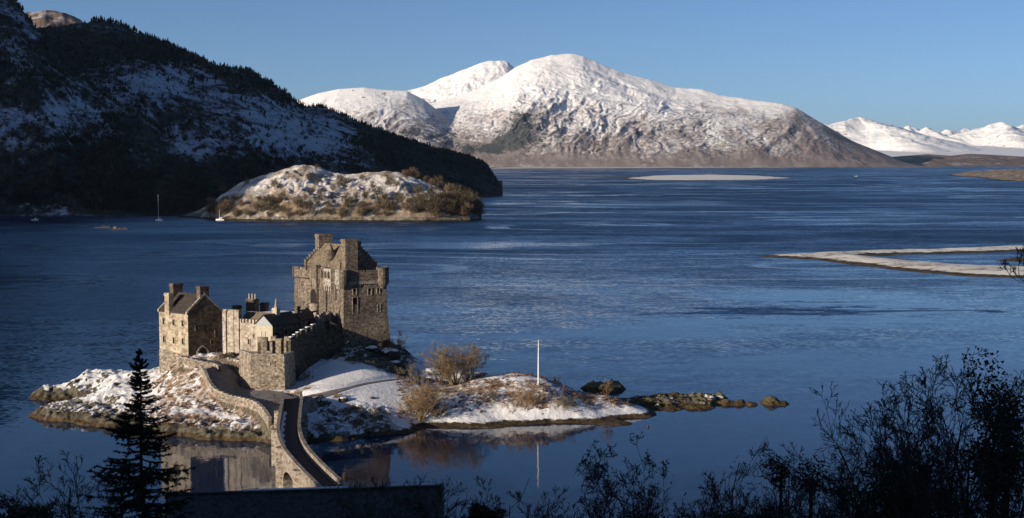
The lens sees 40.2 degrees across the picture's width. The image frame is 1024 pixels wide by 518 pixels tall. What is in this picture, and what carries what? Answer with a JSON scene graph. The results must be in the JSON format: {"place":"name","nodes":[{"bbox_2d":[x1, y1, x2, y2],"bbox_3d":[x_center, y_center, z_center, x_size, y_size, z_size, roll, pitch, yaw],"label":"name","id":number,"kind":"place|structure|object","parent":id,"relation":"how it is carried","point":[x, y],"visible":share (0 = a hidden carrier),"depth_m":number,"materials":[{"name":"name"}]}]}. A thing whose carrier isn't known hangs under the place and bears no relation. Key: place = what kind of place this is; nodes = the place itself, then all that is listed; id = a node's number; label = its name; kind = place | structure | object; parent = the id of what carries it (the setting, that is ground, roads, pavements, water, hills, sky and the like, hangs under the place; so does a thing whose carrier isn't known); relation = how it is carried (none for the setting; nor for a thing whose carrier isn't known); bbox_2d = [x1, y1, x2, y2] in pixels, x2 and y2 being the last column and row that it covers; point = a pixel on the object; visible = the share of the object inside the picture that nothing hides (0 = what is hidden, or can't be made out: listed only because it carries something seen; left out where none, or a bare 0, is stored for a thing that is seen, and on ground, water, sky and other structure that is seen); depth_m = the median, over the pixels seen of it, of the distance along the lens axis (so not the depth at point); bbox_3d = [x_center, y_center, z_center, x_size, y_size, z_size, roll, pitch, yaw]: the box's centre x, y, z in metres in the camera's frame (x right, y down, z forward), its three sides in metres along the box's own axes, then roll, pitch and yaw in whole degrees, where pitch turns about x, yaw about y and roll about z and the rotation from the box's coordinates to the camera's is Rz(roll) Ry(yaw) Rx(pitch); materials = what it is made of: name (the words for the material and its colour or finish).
{"place":"outdoors","nodes":[
{"label":"outdoors","id":0,"kind":"place"},
{"bbox_2d":[26,10,82,27],"bbox_3d":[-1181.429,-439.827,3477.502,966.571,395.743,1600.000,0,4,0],"label":"summit moor","id":1,"kind":"structure","parent":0,"point":[45,18],"depth_m":3600.40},
{"bbox_2d":[205,360,292,423],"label":"road","id":2,"kind":"structure","parent":0,"point":[225,379],"depth_m":291.97,"materials":[{"name":"asphalt"}]},
{"bbox_2d":[0,0,502,215],"bbox_3d":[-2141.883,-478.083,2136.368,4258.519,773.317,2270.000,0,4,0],"label":"dark hillside","id":3,"kind":"structure","parent":0,"point":[16,118],"depth_m":1624.48,"materials":[{"name":"plant"}]},
{"bbox_2d":[0,2,498,213],"bbox_3d":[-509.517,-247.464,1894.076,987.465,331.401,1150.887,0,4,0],"label":"bare woodland","id":4,"kind":"object","parent":3,"relation":"on","point":[107,153],"visible":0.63,"depth_m":1507.88,"materials":[{"name":"plant"}]},
{"bbox_2d":[0,1,500,213],"bbox_3d":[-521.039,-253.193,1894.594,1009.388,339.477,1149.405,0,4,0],"label":"conifer forest","id":5,"kind":"object","parent":3,"relation":"on","point":[250,78],"visible":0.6,"depth_m":2032.67,"materials":[{"name":"plant"}]},
{"bbox_2d":[178,164,481,221],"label":"wooded islet","id":6,"kind":"object","parent":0,"point":[296,181],"visible":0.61,"depth_m":1261.96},
{"bbox_2d":[215,204,227,216],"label":"brown tree","id":7,"kind":"object","parent":6,"relation":"on","point":[220,210],"visible":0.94,"depth_m":1249.39,"materials":[{"name":"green plant"}]},
{"bbox_2d":[372,186,384,197],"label":"brown tree","id":8,"kind":"object","parent":6,"relation":"on","point":[375,190],"visible":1,"depth_m":1241.52,"materials":[{"name":"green plant"}]},
{"bbox_2d":[374,199,384,208],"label":"brown tree","id":9,"kind":"object","parent":6,"relation":"on","point":[378,205],"visible":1,"depth_m":1219.82,"materials":[{"name":"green plant"}]},
{"bbox_2d":[412,184,424,193],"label":"brown tree","id":10,"kind":"object","parent":6,"relation":"on","point":[420,189],"visible":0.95,"depth_m":1253.51,"materials":[{"name":"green plant"}]},
{"bbox_2d":[416,195,429,209],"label":"brown tree","id":11,"kind":"object","parent":6,"relation":"on","point":[419,199],"visible":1,"depth_m":1218.18,"materials":[{"name":"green plant"}]},
{"bbox_2d":[427,199,439,211],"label":"brown tree","id":12,"kind":"object","parent":6,"relation":"on","point":[434,203],"visible":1,"depth_m":1215.54,"materials":[{"name":"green plant"}]},
{"bbox_2d":[427,190,439,200],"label":"brown tree","id":13,"kind":"object","parent":6,"relation":"on","point":[431,195],"visible":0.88,"depth_m":1229.59,"materials":[{"name":"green plant"}]},
{"bbox_2d":[431,176,446,188],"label":"brown tree","id":14,"kind":"object","parent":6,"relation":"on","point":[437,182],"visible":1,"depth_m":1290.62,"materials":[{"name":"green plant"}]},
{"bbox_2d":[443,183,456,192],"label":"brown tree","id":15,"kind":"object","parent":6,"relation":"on","point":[449,188],"visible":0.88,"depth_m":1284.10,"materials":[{"name":"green plant"}]},
{"bbox_2d":[457,205,467,216],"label":"brown tree","id":16,"kind":"object","parent":6,"relation":"on","point":[462,209],"visible":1,"depth_m":1222.32,"materials":[{"name":"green plant"}]},
{"bbox_2d":[276,378,406,403],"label":"path","id":17,"kind":"structure","parent":0,"point":[327,393],"depth_m":289.21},
{"bbox_2d":[28,336,655,443],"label":"island","id":18,"kind":"structure","parent":0,"point":[95,397],"depth_m":290.87,"materials":[{"name":"snow"}]},
{"bbox_2d":[157,283,222,373],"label":"gabled house","id":19,"kind":"structure","parent":18,"relation":"on","point":[190,324],"depth_m":307.62,"materials":[{"name":"stone"}]},
{"bbox_2d":[197,345,208,353],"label":"door","id":20,"kind":"structure","parent":19,"relation":"in","point":[202,349],"depth_m":306.90,"materials":[{"name":"grey wood"}]},
{"bbox_2d":[176,356,221,370],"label":"retaining wall","id":21,"kind":"structure","parent":18,"relation":"on","point":[191,362],"depth_m":301.45,"materials":[{"name":"stone"}]},
{"bbox_2d":[225,352,237,357],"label":"boulder","id":22,"kind":"object","parent":18,"relation":"on","point":[232,354],"visible":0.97,"depth_m":304.94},
{"bbox_2d":[199,365,271,428],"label":"parapet wall","id":23,"kind":"structure","parent":18,"relation":"on","point":[261,410],"depth_m":283.20,"materials":[{"name":"stone"}]},
{"bbox_2d":[222,309,256,354],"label":"curtain wall","id":24,"kind":"structure","parent":18,"relation":"on","point":[238,333],"depth_m":306.56,"materials":[{"name":"beige stone"}]},
{"bbox_2d":[232,293,295,319],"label":"hall building","id":25,"kind":"structure","parent":18,"relation":"on","point":[252,308],"depth_m":314.84,"materials":[{"name":"beige stone"}]},
{"bbox_2d":[239,336,295,389],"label":"bastion","id":26,"kind":"object","parent":18,"relation":"on","point":[262,367],"visible":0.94,"depth_m":293.55,"materials":[{"name":"stone"}]},
{"bbox_2d":[254,299,300,350],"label":"gabled lodge","id":27,"kind":"structure","parent":18,"relation":"on","point":[277,323],"depth_m":303.89,"materials":[{"name":"stone"}]},
{"bbox_2d":[296,366,312,380],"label":"bare shrub","id":28,"kind":"object","parent":18,"relation":"on","point":[304,373],"visible":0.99,"depth_m":298.91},
{"bbox_2d":[294,306,316,330],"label":"courtyard range","id":29,"kind":"structure","parent":18,"relation":"on","point":[306,318],"depth_m":312.48,"materials":[{"name":"stone"}]},
{"bbox_2d":[303,396,318,412],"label":"wing wall","id":30,"kind":"structure","parent":18,"relation":"on","point":[310,405],"depth_m":280.53,"materials":[{"name":"stone"}]},
{"bbox_2d":[287,324,344,380],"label":"courtyard wall","id":31,"kind":"structure","parent":18,"relation":"on","point":[311,346],"depth_m":304.10,"materials":[{"name":"stone"}]},
{"bbox_2d":[313,311,330,329],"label":"square block","id":32,"kind":"structure","parent":18,"relation":"on","point":[322,318],"depth_m":313.34,"materials":[{"name":"stone"}]},
{"bbox_2d":[328,320,341,333],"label":"lean to","id":33,"kind":"object","parent":18,"relation":"on","point":[333,326],"visible":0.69,"depth_m":313.12,"materials":[{"name":"stone"}]},
{"bbox_2d":[293,234,390,347],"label":"castle keep","id":34,"kind":"structure","parent":18,"relation":"on","point":[345,282],"depth_m":316.10,"materials":[{"name":"stone"}]},
{"bbox_2d":[352,297,357,313],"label":"window","id":35,"kind":"structure","parent":34,"relation":"in","point":[354,299],"depth_m":314.33,"materials":[{"name":"black glass"}]},
{"bbox_2d":[357,406,381,417],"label":"bare shrub","id":36,"kind":"object","parent":18,"relation":"on","point":[363,414],"visible":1,"depth_m":278.84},
{"bbox_2d":[363,345,379,354],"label":"boulder","id":37,"kind":"object","parent":18,"relation":"on","point":[374,349],"visible":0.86,"depth_m":312.79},
{"bbox_2d":[128,354,630,427],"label":"bracken","id":38,"kind":"object","parent":18,"relation":"on","point":[400,389],"visible":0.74,"depth_m":294.71,"materials":[{"name":"plant"}]},
{"bbox_2d":[379,348,400,360],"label":"boulder","id":39,"kind":"object","parent":18,"relation":"on","point":[393,354],"visible":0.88,"depth_m":314.07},
{"bbox_2d":[382,330,408,355],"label":"bare tree","id":40,"kind":"object","parent":18,"relation":"on","point":[397,345],"visible":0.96,"depth_m":317.23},
{"bbox_2d":[390,360,402,366],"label":"boulder","id":41,"kind":"object","parent":18,"relation":"on","point":[397,363],"visible":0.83,"depth_m":312.31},
{"bbox_2d":[394,360,416,376],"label":"bare shrub","id":42,"kind":"object","parent":18,"relation":"on","point":[412,367],"visible":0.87,"depth_m":308.56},
{"bbox_2d":[397,397,414,414],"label":"bare shrub","id":43,"kind":"object","parent":18,"relation":"on","point":[400,404],"visible":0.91,"depth_m":285.01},
{"bbox_2d":[407,368,426,383],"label":"bare shrub","id":44,"kind":"object","parent":18,"relation":"on","point":[417,377],"visible":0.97,"depth_m":301.87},
{"bbox_2d":[400,376,449,421],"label":"bare shrub","id":45,"kind":"object","parent":18,"relation":"on","point":[419,406],"visible":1,"depth_m":283.51,"materials":[{"name":"plant"}]},
{"bbox_2d":[416,344,459,383],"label":"bare tree","id":46,"kind":"object","parent":18,"relation":"on","point":[436,377],"visible":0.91,"depth_m":305.55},
{"bbox_2d":[426,396,454,417],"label":"bare shrub","id":47,"kind":"object","parent":18,"relation":"on","point":[442,407],"visible":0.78,"depth_m":285.70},
{"bbox_2d":[421,340,479,385],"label":"bare tree","id":48,"kind":"object","parent":18,"relation":"on","point":[448,375],"visible":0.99,"depth_m":303.99,"materials":[{"name":"plant"}]},
{"bbox_2d":[453,342,491,380],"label":"bare tree","id":49,"kind":"object","parent":18,"relation":"on","point":[474,362],"visible":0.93,"depth_m":305.42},
{"bbox_2d":[484,388,501,400],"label":"bare shrub","id":50,"kind":"object","parent":18,"relation":"on","point":[494,394],"visible":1,"depth_m":290.17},
{"bbox_2d":[505,385,525,406],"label":"bare sapling","id":51,"kind":"object","parent":18,"relation":"on","point":[512,397],"visible":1,"depth_m":289.10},
{"bbox_2d":[515,387,537,409],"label":"bare shrub","id":52,"kind":"object","parent":18,"relation":"on","point":[530,399],"visible":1,"depth_m":288.71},
{"bbox_2d":[536,340,540,385],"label":"flagpole","id":53,"kind":"object","parent":18,"relation":"on","point":[538,383],"visible":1,"depth_m":295.17,"materials":[{"name":"metal"}]},
{"bbox_2d":[557,396,575,409],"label":"bare shrub","id":54,"kind":"object","parent":18,"relation":"on","point":[561,402],"visible":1,"depth_m":290.09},
{"bbox_2d":[600,379,615,394],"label":"bare shrub","id":55,"kind":"object","parent":18,"relation":"on","point":[606,388],"visible":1,"depth_m":300.36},
{"bbox_2d":[0,167,1023,517],"bbox_3d":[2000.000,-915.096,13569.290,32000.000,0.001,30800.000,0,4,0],"label":"loch water","id":56,"kind":"structure","parent":0,"point":[634,287],"depth_m":497.00,"materials":[{"name":"blue liquid"}]},
{"bbox_2d":[271,392,350,487],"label":"stone bridge","id":57,"kind":"structure","parent":56,"relation":"in","point":[297,462],"depth_m":230.19,"materials":[{"name":"stone"}]},
{"bbox_2d":[580,379,625,392],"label":"rock","id":58,"kind":"object","parent":56,"relation":"in","point":[593,386],"visible":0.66,"depth_m":327.67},
{"bbox_2d":[630,391,731,411],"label":"skerry","id":59,"kind":"structure","parent":56,"relation":"in","point":[675,401],"depth_m":308.50,"materials":[{"name":"stone"}]},
{"bbox_2d":[623,174,790,179],"bbox_3d":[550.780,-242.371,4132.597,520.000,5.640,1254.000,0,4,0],"label":"snow bar","id":60,"kind":"object","parent":56,"relation":"on","point":[703,177],"visible":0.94,"depth_m":3855.90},
{"bbox_2d":[730,399,757,405],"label":"rock","id":61,"kind":"object","parent":56,"relation":"in","point":[741,402],"visible":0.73,"depth_m":308.02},
{"bbox_2d":[760,396,788,405],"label":"rock","id":62,"kind":"object","parent":56,"relation":"in","point":[771,400],"visible":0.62,"depth_m":308.61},
{"bbox_2d":[18,0,1023,131],"label":"sky","id":63,"kind":"structure","parent":0,"point":[937,65],"materials":[{"name":"blue"}]},
{"bbox_2d":[299,54,930,167],"bbox_3d":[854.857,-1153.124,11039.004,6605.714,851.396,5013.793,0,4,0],"label":"snow mountain","id":64,"kind":"structure","parent":0,"point":[567,110],"depth_m":9507.59,"materials":[{"name":"snow"}]},
{"bbox_2d":[490,167,819,168],"bbox_3d":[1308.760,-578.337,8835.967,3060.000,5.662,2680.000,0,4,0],"label":"shore flat","id":65,"kind":"structure","parent":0,"point":[635,167],"depth_m":8473.55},
{"bbox_2d":[761,245,1023,277],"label":"sand spit","id":66,"kind":"structure","parent":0,"point":[861,258],"depth_m":729.89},
{"bbox_2d":[824,117,1023,156],"bbox_3d":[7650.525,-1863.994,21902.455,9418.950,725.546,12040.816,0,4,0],"label":"snow range","id":67,"kind":"structure","parent":0,"point":[1001,138],"depth_m":21203.56,"materials":[{"name":"snow"}]},
{"bbox_2d":[893,154,1023,166],"bbox_3d":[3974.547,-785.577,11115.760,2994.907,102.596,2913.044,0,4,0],"label":"brown hill","id":68,"kind":"structure","parent":0,"point":[970,160],"depth_m":10420.46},
{"bbox_2d":[950,169,1023,181],"bbox_3d":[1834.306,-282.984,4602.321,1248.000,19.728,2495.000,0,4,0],"label":"brown islet","id":69,"kind":"object","parent":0,"point":[1010,174],"visible":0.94,"depth_m":4233.11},
{"bbox_2d":[995,257,1023,261],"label":"mud bank","id":70,"kind":"structure","parent":0,"point":[1013,259],"depth_m":747.40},
{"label":"near slope","id":71,"kind":"structure","parent":0,"visible":0},
{"bbox_2d":[0,496,55,517],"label":"ivy bush","id":72,"kind":"object","parent":71,"relation":"on","point":[30,511],"visible":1,"depth_m":63.03,"materials":[{"name":"black plant"}]},
{"bbox_2d":[1,474,93,517],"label":"bare tree","id":73,"kind":"object","parent":71,"relation":"on","point":[61,513],"visible":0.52,"depth_m":70.98,"materials":[{"name":"black plant"}]},
{"bbox_2d":[0,450,123,517],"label":"bare tree","id":74,"kind":"object","parent":71,"relation":"on","point":[64,495],"visible":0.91,"depth_m":67.17,"materials":[{"name":"black plant"}]},
{"bbox_2d":[78,349,196,517],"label":"spruce tree","id":75,"kind":"object","parent":71,"relation":"on","point":[138,483],"visible":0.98,"depth_m":70.61,"materials":[{"name":"green plant"}]},
{"bbox_2d":[164,484,443,517],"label":"wall","id":76,"kind":"structure","parent":71,"relation":"on","point":[307,502],"depth_m":120.14,"materials":[{"name":"stone"}]},
{"bbox_2d":[322,473,467,517],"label":"bare bush","id":77,"kind":"object","parent":71,"relation":"on","point":[394,501],"visible":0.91,"depth_m":97.71,"materials":[{"name":"brown plant"}]},
{"bbox_2d":[399,475,523,517],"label":"bare bush","id":78,"kind":"object","parent":71,"relation":"on","point":[422,507],"visible":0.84,"depth_m":82.81,"materials":[{"name":"black plant"}]},
{"bbox_2d":[466,502,506,517],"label":"ivy bush","id":79,"kind":"object","parent":71,"relation":"on","point":[479,511],"visible":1,"depth_m":66.74,"materials":[{"name":"black plant"}]},
{"bbox_2d":[506,491,589,517],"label":"bare bush","id":80,"kind":"object","parent":71,"relation":"on","point":[526,505],"visible":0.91,"depth_m":73.78,"materials":[{"name":"black plant"}]},
{"bbox_2d":[530,485,572,517],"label":"bare bush","id":81,"kind":"object","parent":71,"relation":"on","point":[548,514],"visible":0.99,"depth_m":74.69,"materials":[{"name":"black plant"}]},
{"bbox_2d":[565,496,632,517],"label":"bare bush","id":82,"kind":"object","parent":71,"relation":"on","point":[590,501],"visible":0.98,"depth_m":72.06,"materials":[{"name":"black plant"}]},
{"bbox_2d":[572,431,671,517],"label":"bare tree","id":83,"kind":"object","parent":71,"relation":"on","point":[608,487],"visible":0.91,"depth_m":75.41,"materials":[{"name":"black plant"}]},
{"bbox_2d":[617,512,667,517],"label":"ivy bush","id":84,"kind":"object","parent":71,"relation":"on","point":[641,515],"visible":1,"depth_m":60.71,"materials":[{"name":"black plant"}]},
{"bbox_2d":[632,493,709,517],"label":"bare bush","id":85,"kind":"object","parent":71,"relation":"on","point":[656,507],"visible":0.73,"depth_m":71.57,"materials":[{"name":"black plant"}]},
{"bbox_2d":[616,505,733,517],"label":"bare bush","id":86,"kind":"object","parent":71,"relation":"on","point":[656,514],"visible":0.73,"depth_m":67.18,"materials":[{"name":"black plant"}]},
{"bbox_2d":[679,482,745,517],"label":"bare bush","id":87,"kind":"object","parent":71,"relation":"on","point":[699,487],"visible":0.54,"depth_m":70.12,"materials":[{"name":"black plant"}]},
{"bbox_2d":[682,470,761,517],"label":"bare tree","id":88,"kind":"object","parent":71,"relation":"on","point":[709,500],"visible":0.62,"depth_m":76.79,"materials":[{"name":"black plant"}]},
{"bbox_2d":[709,508,781,517],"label":"ivy bush","id":89,"kind":"object","parent":71,"relation":"on","point":[724,514],"visible":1,"depth_m":60.71,"materials":[{"name":"black plant"}]},
{"bbox_2d":[745,488,784,517],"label":"bare bush","id":90,"kind":"object","parent":71,"relation":"on","point":[764,506],"visible":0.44,"depth_m":68.24,"materials":[{"name":"black plant"}]},
{"bbox_2d":[724,436,809,517],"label":"bare tree","id":91,"kind":"object","parent":71,"relation":"on","point":[795,489],"visible":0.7,"depth_m":75.82,"materials":[{"name":"black plant"}]},
{"bbox_2d":[760,454,791,509],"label":"ivy bush","id":92,"kind":"object","parent":71,"relation":"on","point":[780,478],"visible":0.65,"depth_m":77.87,"materials":[{"name":"black plant"}]},
{"bbox_2d":[747,479,820,517],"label":"bare bush","id":93,"kind":"object","parent":71,"relation":"on","point":[810,486],"visible":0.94,"depth_m":63.61,"materials":[{"name":"black plant"}]},
{"bbox_2d":[745,481,832,517],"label":"bare bush","id":94,"kind":"object","parent":71,"relation":"on","point":[800,503],"visible":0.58,"depth_m":69.15,"materials":[{"name":"black plant"}]},
{"bbox_2d":[705,452,889,517],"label":"bare tree","id":95,"kind":"object","parent":71,"relation":"on","point":[716,495],"visible":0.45,"depth_m":68.34,"materials":[{"name":"black plant"}]},
{"bbox_2d":[765,452,840,517],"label":"ivy bush","id":96,"kind":"object","parent":71,"relation":"on","point":[808,475],"visible":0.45,"depth_m":76.81,"materials":[{"name":"black plant"}]},
{"bbox_2d":[792,477,846,517],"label":"bare tree","id":97,"kind":"object","parent":71,"relation":"on","point":[817,505],"visible":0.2,"depth_m":80.15,"materials":[{"name":"black plant"}]},
{"bbox_2d":[780,469,879,517],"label":"bare bush","id":98,"kind":"object","parent":71,"relation":"on","point":[831,476],"visible":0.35,"depth_m":65.21,"materials":[{"name":"black plant"}]},
{"bbox_2d":[811,407,947,517],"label":"bare tree","id":99,"kind":"object","parent":71,"relation":"on","point":[849,421],"visible":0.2,"depth_m":73.34,"materials":[{"name":"black plant"}]},
{"bbox_2d":[779,380,987,517],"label":"bare tree","id":100,"kind":"object","parent":71,"relation":"on","point":[858,514],"visible":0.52,"depth_m":61.30,"materials":[{"name":"brown plant"}]},
{"bbox_2d":[837,467,942,517],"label":"ivy bush","id":101,"kind":"object","parent":71,"relation":"on","point":[878,499],"visible":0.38,"depth_m":58.59,"materials":[{"name":"black plant"}]},
{"bbox_2d":[809,354,1023,517],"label":"bare tree","id":102,"kind":"object","parent":71,"relation":"on","point":[964,393],"visible":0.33,"depth_m":59.43,"materials":[{"name":"black plant"}]},
{"bbox_2d":[832,424,1012,517],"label":"bare tree","id":103,"kind":"object","parent":71,"relation":"on","point":[855,439],"visible":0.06,"depth_m":64.24,"materials":[{"name":"black plant"}]},
{"bbox_2d":[833,347,1023,517],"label":"bare tree","id":104,"kind":"object","parent":71,"relation":"on","point":[851,450],"visible":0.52,"depth_m":58.18,"materials":[{"name":"black plant"}]},
{"bbox_2d":[864,415,1023,517],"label":"bare tree","id":105,"kind":"object","parent":71,"relation":"on","point":[926,493],"visible":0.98,"depth_m":51.11,"materials":[{"name":"brown plant"}]},
{"bbox_2d":[873,424,1023,517],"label":"bare tree","id":106,"kind":"object","parent":71,"relation":"on","point":[903,491],"visible":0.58,"depth_m":54.66,"materials":[{"name":"black plant"}]},
{"bbox_2d":[897,360,1023,517],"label":"bare tree","id":107,"kind":"object","parent":71,"relation":"on","point":[983,410],"visible":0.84,"depth_m":51.51,"materials":[{"name":"brown plant"}]},
{"bbox_2d":[957,429,1023,517],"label":"ivy bush","id":108,"kind":"object","parent":71,"relation":"on","point":[991,490],"visible":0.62,"depth_m":53.35,"materials":[{"name":"green plant"}]},
{"bbox_2d":[960,346,1023,517],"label":"ivy bush","id":109,"kind":"object","parent":71,"relation":"on","point":[994,400],"visible":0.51,"depth_m":54.95,"materials":[{"name":"green plant"}]},
{"bbox_2d":[999,245,1023,447],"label":"bare tree","id":110,"kind":"object","parent":71,"relation":"on","point":[1007,263],"visible":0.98,"depth_m":50.80,"materials":[{"name":"black plant"}]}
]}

